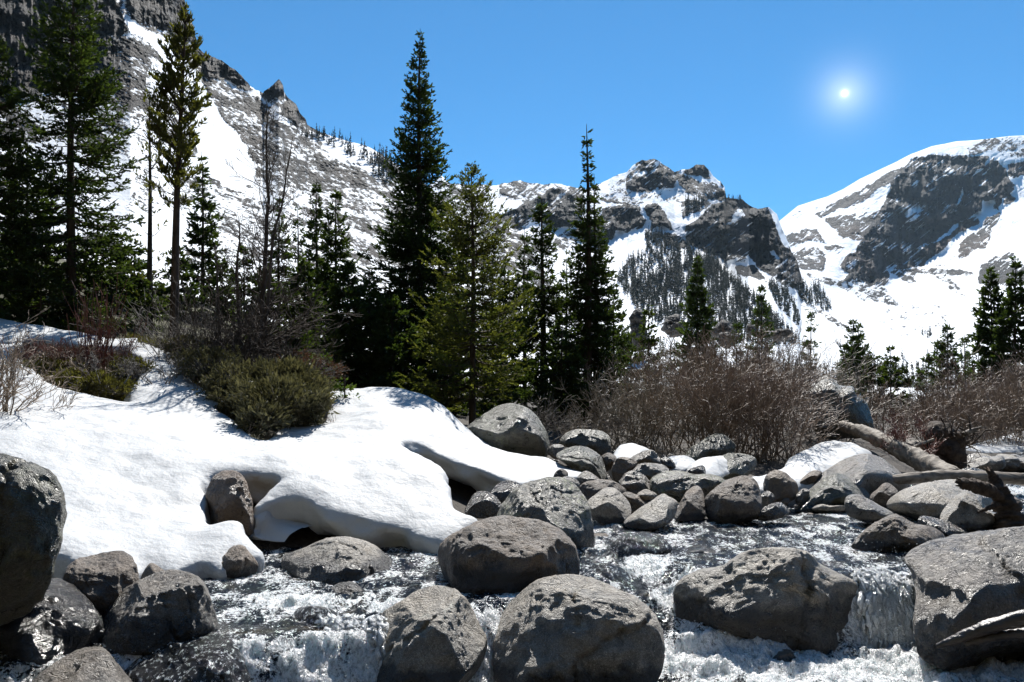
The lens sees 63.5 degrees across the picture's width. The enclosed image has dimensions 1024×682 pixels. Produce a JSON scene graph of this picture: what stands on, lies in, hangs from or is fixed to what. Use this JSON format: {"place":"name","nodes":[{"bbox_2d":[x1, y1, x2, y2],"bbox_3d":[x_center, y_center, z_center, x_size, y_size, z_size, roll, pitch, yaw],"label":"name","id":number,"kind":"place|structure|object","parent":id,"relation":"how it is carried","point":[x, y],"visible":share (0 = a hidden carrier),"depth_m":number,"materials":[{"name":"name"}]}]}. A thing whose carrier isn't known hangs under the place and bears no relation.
{"place":"outdoors","nodes":[
{"label":"outdoors","id":0,"kind":"place"},
{"bbox_2d":[0,0,653,357],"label":"mountain","id":1,"kind":"structure","parent":0,"point":[233,113],"depth_m":328.59,"materials":[{"name":"snow"}]},
{"bbox_2d":[0,441,1023,681],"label":"water","id":2,"kind":"structure","parent":0,"point":[267,602],"depth_m":6.17,"materials":[{"name":"liquid"}]},
{"bbox_2d":[0,453,66,625],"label":"boulder","id":3,"kind":"object","parent":2,"relation":"on","point":[33,514],"visible":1,"depth_m":4.56,"materials":[{"name":"grey stone"}]},
{"bbox_2d":[0,578,104,664],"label":"boulder","id":4,"kind":"object","parent":2,"relation":"on","point":[63,617],"visible":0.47,"depth_m":4.92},
{"bbox_2d":[62,550,138,616],"bbox_3d":[-2.818,1.754,5.646,0.472,0.608,0.777,2,-4,-27],"label":"boulder","id":5,"kind":"object","parent":4,"relation":"on","point":[101,581],"visible":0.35,"depth_m":5.45,"materials":[{"name":"grey stone"}]},
{"bbox_2d":[31,646,131,681],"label":"boulder","id":6,"kind":"object","parent":2,"relation":"on","point":[93,664],"visible":1,"depth_m":4.53,"materials":[{"name":"grey stone"}]},
{"bbox_2d":[101,569,218,655],"bbox_3d":[-2.256,1.814,5.275,0.704,0.668,0.923,2,-4,-24],"label":"boulder","id":7,"kind":"object","parent":2,"relation":"on","point":[165,607],"visible":0.71,"depth_m":5.03,"materials":[{"name":"grey stone"}]},
{"bbox_2d":[124,631,250,681],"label":"boulder","id":8,"kind":"object","parent":2,"relation":"on","point":[205,658],"visible":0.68,"depth_m":4.70,"materials":[{"name":"stone"}]},
{"bbox_2d":[222,545,258,577],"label":"boulder","id":9,"kind":"object","parent":2,"relation":"on","point":[238,561],"visible":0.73,"depth_m":6.87,"materials":[{"name":"grey stone"}]},
{"bbox_2d":[281,536,392,584],"bbox_3d":[-1.526,1.988,7.339,0.916,0.479,1.230,3,-5,-37],"label":"boulder","id":10,"kind":"object","parent":2,"relation":"on","point":[333,560],"visible":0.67,"depth_m":7.03,"materials":[{"name":"stone"}]},
{"bbox_2d":[314,612,388,666],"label":"foam","id":11,"kind":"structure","parent":2,"relation":"on","point":[377,629],"depth_m":5.43,"materials":[{"name":"liquid"}]},
{"bbox_2d":[377,585,486,681],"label":"boulder","id":12,"kind":"object","parent":2,"relation":"on","point":[435,633],"visible":0.9,"depth_m":5.23,"materials":[{"name":"stone"}]},
{"bbox_2d":[465,491,500,518],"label":"rock","id":13,"kind":"object","parent":2,"relation":"on","point":[483,504],"visible":0.91,"depth_m":8.96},
{"bbox_2d":[438,515,579,594],"bbox_3d":[-0.043,1.869,6.852,1.195,0.817,1.280,0,-4,0],"label":"boulder","id":14,"kind":"object","parent":2,"relation":"in","point":[500,554],"visible":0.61,"depth_m":6.42,"materials":[{"name":"grey stone"}]},
{"bbox_2d":[497,477,594,548],"bbox_3d":[0.332,1.788,8.324,0.986,0.820,1.339,0,-4,0],"label":"boulder","id":15,"kind":"object","parent":2,"relation":"on","point":[561,503],"visible":0.63,"depth_m":8.00,"materials":[{"name":"stone"}]},
{"bbox_2d":[492,574,664,681],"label":"boulder","id":16,"kind":"object","parent":2,"relation":"on","point":[567,628],"visible":0.99,"depth_m":5.46,"materials":[{"name":"stone"}]},
{"bbox_2d":[588,487,630,523],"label":"boulder","id":17,"kind":"object","parent":2,"relation":"on","point":[608,505],"visible":0.93,"depth_m":9.40,"materials":[{"name":"stone"}]},
{"bbox_2d":[605,531,671,556],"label":"rapids","id":18,"kind":"structure","parent":2,"relation":"on","point":[636,543],"depth_m":7.74,"materials":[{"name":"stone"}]},
{"bbox_2d":[624,494,677,529],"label":"boulder","id":19,"kind":"object","parent":2,"relation":"on","point":[658,512],"visible":1,"depth_m":9.05,"materials":[{"name":"stone"}]},
{"bbox_2d":[650,470,724,502],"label":"boulder","id":20,"kind":"object","parent":2,"relation":"on","point":[676,485],"visible":0.72,"depth_m":10.27,"materials":[{"name":"stone"}]},
{"bbox_2d":[675,486,705,520],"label":"boulder","id":21,"kind":"object","parent":2,"relation":"on","point":[691,506],"visible":0.99,"depth_m":9.60,"materials":[{"name":"grey stone"}]},
{"bbox_2d":[704,475,761,523],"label":"boulder","id":22,"kind":"object","parent":2,"relation":"on","point":[735,500],"visible":0.95,"depth_m":9.43,"materials":[{"name":"grey stone"}]},
{"bbox_2d":[673,547,857,654],"bbox_3d":[2.071,2.117,6.668,1.564,0.932,1.006,0,-4,0],"label":"boulder","id":23,"kind":"object","parent":2,"relation":"on","point":[803,598],"visible":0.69,"depth_m":6.38,"materials":[{"name":"stone"}]},
{"bbox_2d":[794,473,869,512],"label":"boulder","id":24,"kind":"object","parent":2,"relation":"on","point":[834,489],"visible":0.66,"depth_m":10.43,"materials":[{"name":"grey stone"}]},
{"bbox_2d":[844,494,893,522],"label":"boulder","id":25,"kind":"object","parent":2,"relation":"on","point":[862,508],"visible":0.88,"depth_m":9.32,"materials":[{"name":"grey stone"}]},
{"bbox_2d":[850,566,915,648],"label":"waterfall","id":26,"kind":"structure","parent":2,"relation":"on","point":[867,590],"depth_m":6.55,"materials":[{"name":"liquid"}]},
{"bbox_2d":[851,514,944,551],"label":"boulder","id":27,"kind":"object","parent":2,"relation":"on","point":[886,531],"visible":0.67,"depth_m":7.87,"materials":[{"name":"grey stone"}]},
{"bbox_2d":[886,479,992,519],"bbox_3d":[5.215,1.932,10.094,1.878,0.440,1.017,3,-5,-38],"label":"boulder","id":28,"kind":"object","parent":2,"relation":"on","point":[933,498],"visible":0.68,"depth_m":9.57,"materials":[{"name":"stone"}]},
{"bbox_2d":[904,526,1023,670],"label":"boulder","id":29,"kind":"object","parent":2,"relation":"on","point":[964,581],"visible":0.86,"depth_m":5.96,"materials":[{"name":"grey stone"}]},
{"bbox_2d":[940,490,994,531],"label":"boulder","id":30,"kind":"object","parent":2,"relation":"on","point":[961,509],"visible":0.75,"depth_m":8.87,"materials":[{"name":"stone"}]},
{"bbox_2d":[936,609,1023,648],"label":"driftwood log","id":31,"kind":"object","parent":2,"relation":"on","point":[993,625],"visible":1,"depth_m":5.51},
{"bbox_2d":[954,466,1023,529],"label":"broken stump","id":32,"kind":"object","parent":2,"relation":"on","point":[1006,507],"visible":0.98,"depth_m":8.81,"materials":[{"name":"brown wood"}]},
{"bbox_2d":[0,239,1023,549],"bbox_3d":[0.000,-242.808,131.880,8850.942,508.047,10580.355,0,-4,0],"label":"ground","id":33,"kind":"structure","parent":0,"point":[460,501],"depth_m":16.57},
{"bbox_2d":[0,35,45,321],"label":"spruce tree","id":34,"kind":"object","parent":33,"relation":"on","point":[12,171],"visible":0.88,"depth_m":15.79,"materials":[{"name":"green plant"}]},
{"bbox_2d":[0,306,81,414],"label":"willow shrub","id":35,"kind":"object","parent":33,"relation":"on","point":[9,383],"visible":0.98,"depth_m":9.53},
{"bbox_2d":[0,255,90,332],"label":"spruce tree","id":36,"kind":"object","parent":33,"relation":"on","point":[28,296],"visible":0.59,"depth_m":15.82,"materials":[{"name":"green plant"}]},
{"bbox_2d":[0,318,136,366],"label":"snow bank","id":37,"kind":"structure","parent":33,"relation":"on","point":[8,326],"depth_m":14.26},
{"bbox_2d":[0,331,139,368],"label":"willow shrub","id":38,"kind":"object","parent":33,"relation":"on","point":[59,349],"visible":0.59,"depth_m":12.66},
{"bbox_2d":[0,0,151,335],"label":"spruce tree","id":39,"kind":"object","parent":33,"relation":"on","point":[68,89],"visible":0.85,"depth_m":16.54,"materials":[{"name":"green plant"}]},
{"bbox_2d":[19,353,157,401],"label":"heath shrub","id":40,"kind":"object","parent":33,"relation":"on","point":[110,385],"visible":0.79,"depth_m":11.76,"materials":[{"name":"green plant"}]},
{"bbox_2d":[32,273,147,382],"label":"willow shrub","id":41,"kind":"object","parent":33,"relation":"on","point":[109,336],"visible":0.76,"depth_m":13.11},
{"bbox_2d":[4,340,188,383],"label":"willow shrub","id":42,"kind":"object","parent":33,"relation":"on","point":[70,362],"visible":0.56,"depth_m":12.13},
{"bbox_2d":[78,246,148,328],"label":"spruce tree","id":43,"kind":"object","parent":33,"relation":"on","point":[120,285],"visible":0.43,"depth_m":17.54,"materials":[{"name":"green plant"}]},
{"bbox_2d":[83,239,170,313],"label":"spruce tree","id":44,"kind":"object","parent":33,"relation":"on","point":[136,261],"visible":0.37,"depth_m":20.07,"materials":[{"name":"green plant"}]},
{"bbox_2d":[129,278,169,332],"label":"spruce tree","id":45,"kind":"object","parent":33,"relation":"on","point":[147,284],"visible":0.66,"depth_m":18.05,"materials":[{"name":"green plant"}]},
{"bbox_2d":[130,87,170,324],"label":"pine tree","id":46,"kind":"object","parent":33,"relation":"on","point":[149,251],"visible":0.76,"depth_m":18.65,"materials":[{"name":"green plant"}]},
{"bbox_2d":[143,2,212,334],"bbox_3d":[-7.024,-3.535,17.338,1.362,7.506,1.210,1,-4,-21],"label":"pine tree","id":47,"kind":"object","parent":33,"relation":"on","point":[171,81],"visible":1,"depth_m":17.18,"materials":[{"name":"green plant"}]},
{"bbox_2d":[69,273,291,387],"bbox_3d":[-5.638,-0.036,14.573,3.447,2.194,3.130,1,-4,-14],"label":"dead bush","id":48,"kind":"object","parent":33,"relation":"on","point":[150,333],"visible":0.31,"depth_m":13.90,"materials":[{"name":"plant"}]},
{"bbox_2d":[153,246,213,322],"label":"spruce tree","id":49,"kind":"object","parent":33,"relation":"on","point":[186,278],"visible":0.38,"depth_m":21.04,"materials":[{"name":"green plant"}]},
{"bbox_2d":[180,151,228,303],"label":"spruce tree","id":50,"kind":"object","parent":33,"relation":"on","point":[206,234],"visible":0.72,"depth_m":26.20,"materials":[{"name":"green plant"}]},
{"bbox_2d":[199,260,248,327],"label":"spruce tree","id":51,"kind":"object","parent":33,"relation":"on","point":[222,263],"visible":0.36,"depth_m":22.02,"materials":[{"name":"green plant"}]},
{"bbox_2d":[198,214,260,363],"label":"dead tree","id":52,"kind":"object","parent":33,"relation":"on","point":[237,293],"visible":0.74,"depth_m":14.49,"materials":[{"name":"brown plant"}]},
{"bbox_2d":[205,470,253,536],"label":"boulder","id":53,"kind":"object","parent":33,"relation":"on","point":[228,496],"visible":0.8,"depth_m":7.96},
{"bbox_2d":[128,254,353,386],"bbox_3d":[-4.625,0.417,14.147,3.594,3.607,3.470,0,-4,0],"label":"dead bush","id":54,"kind":"object","parent":33,"relation":"on","point":[248,350],"visible":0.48,"depth_m":13.69,"materials":[{"name":"brown plant"}]},
{"bbox_2d":[256,193,301,325],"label":"spruce tree","id":55,"kind":"object","parent":33,"relation":"on","point":[285,253],"visible":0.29,"depth_m":27.19,"materials":[{"name":"green plant"}]},
{"bbox_2d":[242,137,329,355],"bbox_3d":[-4.001,-1.241,14.506,1.716,4.718,1.000,1,-4,-9],"label":"dead tree","id":56,"kind":"object","parent":33,"relation":"on","point":[267,303],"visible":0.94,"depth_m":14.44,"materials":[{"name":"brown plant"}]},
{"bbox_2d":[213,100,363,354],"bbox_3d":[-3.883,-1.605,14.950,2.548,5.379,2.200,2,-5,-29],"label":"dead tree","id":57,"kind":"object","parent":33,"relation":"on","point":[262,286],"visible":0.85,"depth_m":14.63,"materials":[{"name":"brown plant"}]},
{"bbox_2d":[0,342,581,579],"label":"snow bank","id":58,"kind":"structure","parent":33,"relation":"on","point":[140,468],"depth_m":8.72,"materials":[{"name":"snow"}]},
{"bbox_2d":[156,333,251,402],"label":"juniper shrub","id":59,"kind":"object","parent":58,"relation":"on","point":[192,361],"visible":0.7,"depth_m":12.69,"materials":[{"name":"green plant"}]},
{"bbox_2d":[190,354,339,439],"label":"juniper shrub","id":60,"kind":"object","parent":58,"relation":"on","point":[264,394],"visible":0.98,"depth_m":11.12,"materials":[{"name":"green plant"}]},
{"bbox_2d":[271,257,330,370],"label":"spruce tree","id":61,"kind":"object","parent":33,"relation":"on","point":[303,263],"visible":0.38,"depth_m":21.00,"materials":[{"name":"green plant"}]},
{"bbox_2d":[282,179,340,336],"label":"spruce tree","id":62,"kind":"object","parent":33,"relation":"on","point":[314,222],"visible":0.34,"depth_m":27.19,"materials":[{"name":"green plant"}]},
{"bbox_2d":[307,189,359,348],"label":"spruce tree","id":63,"kind":"object","parent":33,"relation":"on","point":[336,252],"visible":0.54,"depth_m":26.05,"materials":[{"name":"green plant"}]},
{"bbox_2d":[319,260,382,387],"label":"spruce tree","id":64,"kind":"object","parent":33,"relation":"on","point":[350,347],"visible":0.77,"depth_m":19.90,"materials":[{"name":"green plant"}]},
{"bbox_2d":[336,271,404,386],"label":"spruce tree","id":65,"kind":"object","parent":33,"relation":"on","point":[374,307],"visible":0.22,"depth_m":20.92,"materials":[{"name":"green plant"}]},
{"bbox_2d":[348,294,447,396],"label":"spruce tree","id":66,"kind":"object","parent":33,"relation":"on","point":[384,348],"visible":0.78,"depth_m":19.74,"materials":[{"name":"green plant"}]},
{"bbox_2d":[328,30,525,407],"bbox_3d":[-2.388,-3.490,24.323,5.617,11.720,6.012,0,-4,0],"label":"spruce tree","id":67,"kind":"object","parent":33,"relation":"on","point":[409,241],"visible":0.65,"depth_m":23.93,"materials":[{"name":"green plant"}]},
{"bbox_2d":[410,286,476,416],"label":"spruce tree","id":68,"kind":"object","parent":33,"relation":"on","point":[432,376],"visible":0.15,"depth_m":20.90,"materials":[{"name":"green plant"}]},
{"bbox_2d":[392,161,543,423],"bbox_3d":[-0.846,-0.918,16.548,3.064,5.439,2.943,0,-4,0],"label":"spruce tree","id":69,"kind":"object","parent":33,"relation":"on","point":[471,360],"visible":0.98,"depth_m":16.41,"materials":[{"name":"green plant"}]},
{"bbox_2d":[462,310,521,418],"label":"spruce tree","id":70,"kind":"object","parent":33,"relation":"on","point":[503,401],"visible":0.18,"depth_m":18.78,"materials":[{"name":"green plant"}]},
{"bbox_2d":[476,258,537,405],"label":"spruce tree","id":71,"kind":"object","parent":33,"relation":"on","point":[503,299],"visible":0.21,"depth_m":25.93,"materials":[{"name":"green plant"}]},
{"bbox_2d":[467,403,549,457],"bbox_3d":[-0.163,1.607,13.565,1.531,1.176,2.461,0,-4,0],"label":"boulder","id":72,"kind":"object","parent":33,"relation":"on","point":[514,428],"visible":0.55,"depth_m":12.59,"materials":[{"name":"grey stone"}]},
{"bbox_2d":[508,228,539,405],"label":"spruce tree","id":73,"kind":"object","parent":33,"relation":"on","point":[524,276],"visible":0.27,"depth_m":27.15,"materials":[{"name":"green plant"}]},
{"bbox_2d":[508,196,573,419],"bbox_3d":[0.773,-0.874,22.110,1.883,6.136,1.822,0,-4,0],"label":"spruce tree","id":74,"kind":"object","parent":33,"relation":"on","point":[545,309],"visible":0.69,"depth_m":21.98,"materials":[{"name":"green plant"}]},
{"bbox_2d":[532,313,594,430],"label":"spruce tree","id":75,"kind":"object","parent":33,"relation":"on","point":[571,375],"visible":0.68,"depth_m":19.84,"materials":[{"name":"green plant"}]},
{"bbox_2d":[556,446,606,479],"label":"boulder","id":76,"kind":"object","parent":33,"relation":"on","point":[581,458],"visible":0.82,"depth_m":11.35,"materials":[{"name":"grey stone"}]},
{"bbox_2d":[559,429,611,455],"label":"boulder","id":77,"kind":"object","parent":33,"relation":"on","point":[598,442],"visible":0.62,"depth_m":13.30,"materials":[{"name":"grey stone"}]},
{"bbox_2d":[548,124,627,421],"bbox_3d":[2.076,-1.829,22.156,2.085,8.134,2.007,-1,-4,17],"label":"spruce tree","id":78,"kind":"object","parent":33,"relation":"on","point":[586,315],"visible":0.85,"depth_m":22.01,"materials":[{"name":"green plant"}]},
{"bbox_2d":[528,395,659,448],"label":"willow shrub","id":79,"kind":"object","parent":33,"relation":"on","point":[564,430],"visible":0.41,"depth_m":15.76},
{"bbox_2d":[567,180,628,414],"bbox_3d":[2.366,-1.247,23.030,1.777,6.903,1.919,0,-4,0],"label":"spruce tree","id":80,"kind":"object","parent":33,"relation":"on","point":[601,296],"visible":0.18,"depth_m":22.75,"materials":[{"name":"green plant"}]},
{"bbox_2d":[554,356,731,452],"bbox_3d":[2.490,1.242,15.880,2.960,1.904,3.839,3,-5,-37],"label":"willow shrub","id":81,"kind":"object","parent":33,"relation":"on","point":[618,418],"visible":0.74,"depth_m":15.25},
{"bbox_2d":[578,333,747,428],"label":"willow shrub","id":82,"kind":"object","parent":33,"relation":"on","point":[635,367],"visible":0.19,"depth_m":19.71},
{"bbox_2d":[675,255,719,372],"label":"spruce tree","id":83,"kind":"object","parent":33,"relation":"on","point":[703,312],"visible":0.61,"depth_m":41.98,"materials":[{"name":"green plant"}]},
{"bbox_2d":[581,324,830,454],"bbox_3d":[3.288,0.935,14.948,3.635,2.410,4.143,3,-5,-35],"label":"willow shrub","id":84,"kind":"object","parent":33,"relation":"on","point":[686,425],"visible":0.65,"depth_m":14.52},
{"bbox_2d":[686,433,735,460],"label":"boulder","id":85,"kind":"object","parent":33,"relation":"on","point":[717,444],"visible":0.68,"depth_m":12.96,"materials":[{"name":"grey stone"}]},
{"bbox_2d":[617,323,813,432],"bbox_3d":[4.910,1.201,18.592,4.412,3.102,4.771,-2,-4,22],"label":"willow shrub","id":86,"kind":"object","parent":33,"relation":"on","point":[754,347],"visible":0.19,"depth_m":18.41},
{"bbox_2d":[609,321,884,421],"bbox_3d":[5.546,0.782,21.122,6.289,2.621,5.109,3,-5,-34],"label":"willow shrub","id":87,"kind":"object","parent":33,"relation":"on","point":[765,341],"visible":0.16,"depth_m":20.98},
{"bbox_2d":[638,314,860,463],"bbox_3d":[4.258,1.133,14.484,4.100,3.337,4.080,-1,-4,12],"label":"willow shrub","id":88,"kind":"object","parent":33,"relation":"on","point":[783,398],"visible":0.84,"depth_m":14.22,"materials":[{"name":"plant"}]},
{"bbox_2d":[763,470,797,502],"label":"boulder","id":89,"kind":"object","parent":33,"relation":"on","point":[780,485],"visible":0.81,"depth_m":10.46,"materials":[{"name":"grey stone"}]},
{"bbox_2d":[753,440,871,506],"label":"snow bank","id":90,"kind":"structure","parent":33,"relation":"on","point":[822,457],"depth_m":12.52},
{"bbox_2d":[748,337,921,443],"bbox_3d":[6.553,1.078,17.295,3.719,2.294,3.532,0,-4,0],"label":"willow shrub","id":91,"kind":"object","parent":33,"relation":"on","point":[843,384],"visible":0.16,"depth_m":16.81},
{"bbox_2d":[808,375,873,439],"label":"boulder","id":92,"kind":"object","parent":33,"relation":"on","point":[858,409],"visible":0.74,"depth_m":15.66,"materials":[{"name":"grey stone"}]},
{"bbox_2d":[836,319,870,392],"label":"spruce tree","id":93,"kind":"object","parent":33,"relation":"on","point":[856,338],"visible":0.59,"depth_m":39.91,"materials":[{"name":"green plant"}]},
{"bbox_2d":[815,453,908,494],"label":"boulder","id":94,"kind":"object","parent":33,"relation":"on","point":[870,474],"visible":0.68,"depth_m":11.22,"materials":[{"name":"grey stone"}]},
{"bbox_2d":[893,469,1023,485],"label":"driftwood log","id":95,"kind":"object","parent":94,"relation":"on","point":[1013,478],"visible":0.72,"depth_m":11.66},
{"bbox_2d":[867,344,913,412],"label":"spruce tree","id":96,"kind":"object","parent":33,"relation":"on","point":[899,371],"visible":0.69,"depth_m":32.77,"materials":[{"name":"green plant"}]},
{"bbox_2d":[838,421,960,471],"bbox_3d":[6.302,1.794,13.504,0.378,0.908,3.192,1,-4,-8],"label":"fallen log","id":97,"kind":"object","parent":33,"relation":"on","point":[918,459],"visible":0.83,"depth_m":13.27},
{"bbox_2d":[865,378,1005,444],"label":"willow shrub","id":98,"kind":"object","parent":33,"relation":"on","point":[938,410],"visible":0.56,"depth_m":19.74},
{"bbox_2d":[861,350,1023,445],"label":"willow shrub","id":99,"kind":"object","parent":33,"relation":"on","point":[967,400],"visible":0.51,"depth_m":21.21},
{"bbox_2d":[929,319,965,398],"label":"spruce tree","id":100,"kind":"object","parent":33,"relation":"on","point":[939,346],"visible":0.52,"depth_m":37.99,"materials":[{"name":"green plant"}]},
{"bbox_2d":[872,339,1023,445],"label":"willow shrub","id":101,"kind":"object","parent":33,"relation":"on","point":[988,379],"visible":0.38,"depth_m":22.68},
{"bbox_2d":[902,411,1004,471],"bbox_3d":[7.486,1.959,13.981,1.254,1.559,1.257,3,-5,-40],"label":"root ball","id":102,"kind":"object","parent":33,"relation":"on","point":[951,448],"visible":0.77,"depth_m":13.94,"materials":[{"name":"brown wood"}]},
{"bbox_2d":[927,343,1023,444],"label":"willow shrub","id":103,"kind":"object","parent":33,"relation":"on","point":[1001,399],"visible":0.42,"depth_m":21.81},
{"bbox_2d":[958,266,1012,390],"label":"spruce tree","id":104,"kind":"object","parent":33,"relation":"on","point":[984,333],"visible":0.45,"depth_m":36.04,"materials":[{"name":"green plant"}]},
{"bbox_2d":[989,255,1023,383],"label":"spruce tree","id":105,"kind":"object","parent":33,"relation":"on","point":[1014,300],"visible":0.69,"depth_m":34.07,"materials":[{"name":"green plant"}]},
{"bbox_2d":[185,0,1023,220],"label":"sky","id":106,"kind":"structure","parent":0,"point":[788,104],"materials":[{"name":"blue"}]},
{"bbox_2d":[430,159,851,377],"bbox_3d":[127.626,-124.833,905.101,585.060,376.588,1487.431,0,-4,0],"label":"mountain","id":107,"kind":"structure","parent":0,"point":[747,242],"depth_m":1058.08,"materials":[{"name":"snow"}]},
{"bbox_2d":[301,123,1020,388],"bbox_3d":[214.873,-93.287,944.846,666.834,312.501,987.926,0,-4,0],"label":"forest","id":108,"kind":"object","parent":107,"relation":"on","point":[655,279],"visible":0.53,"depth_m":784.81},
{"bbox_2d":[779,136,1023,387],"bbox_3d":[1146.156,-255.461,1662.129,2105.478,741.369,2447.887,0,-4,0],"label":"mountain","id":109,"kind":"structure","parent":0,"point":[900,255],"depth_m":1816.85,"materials":[{"name":"snow"}]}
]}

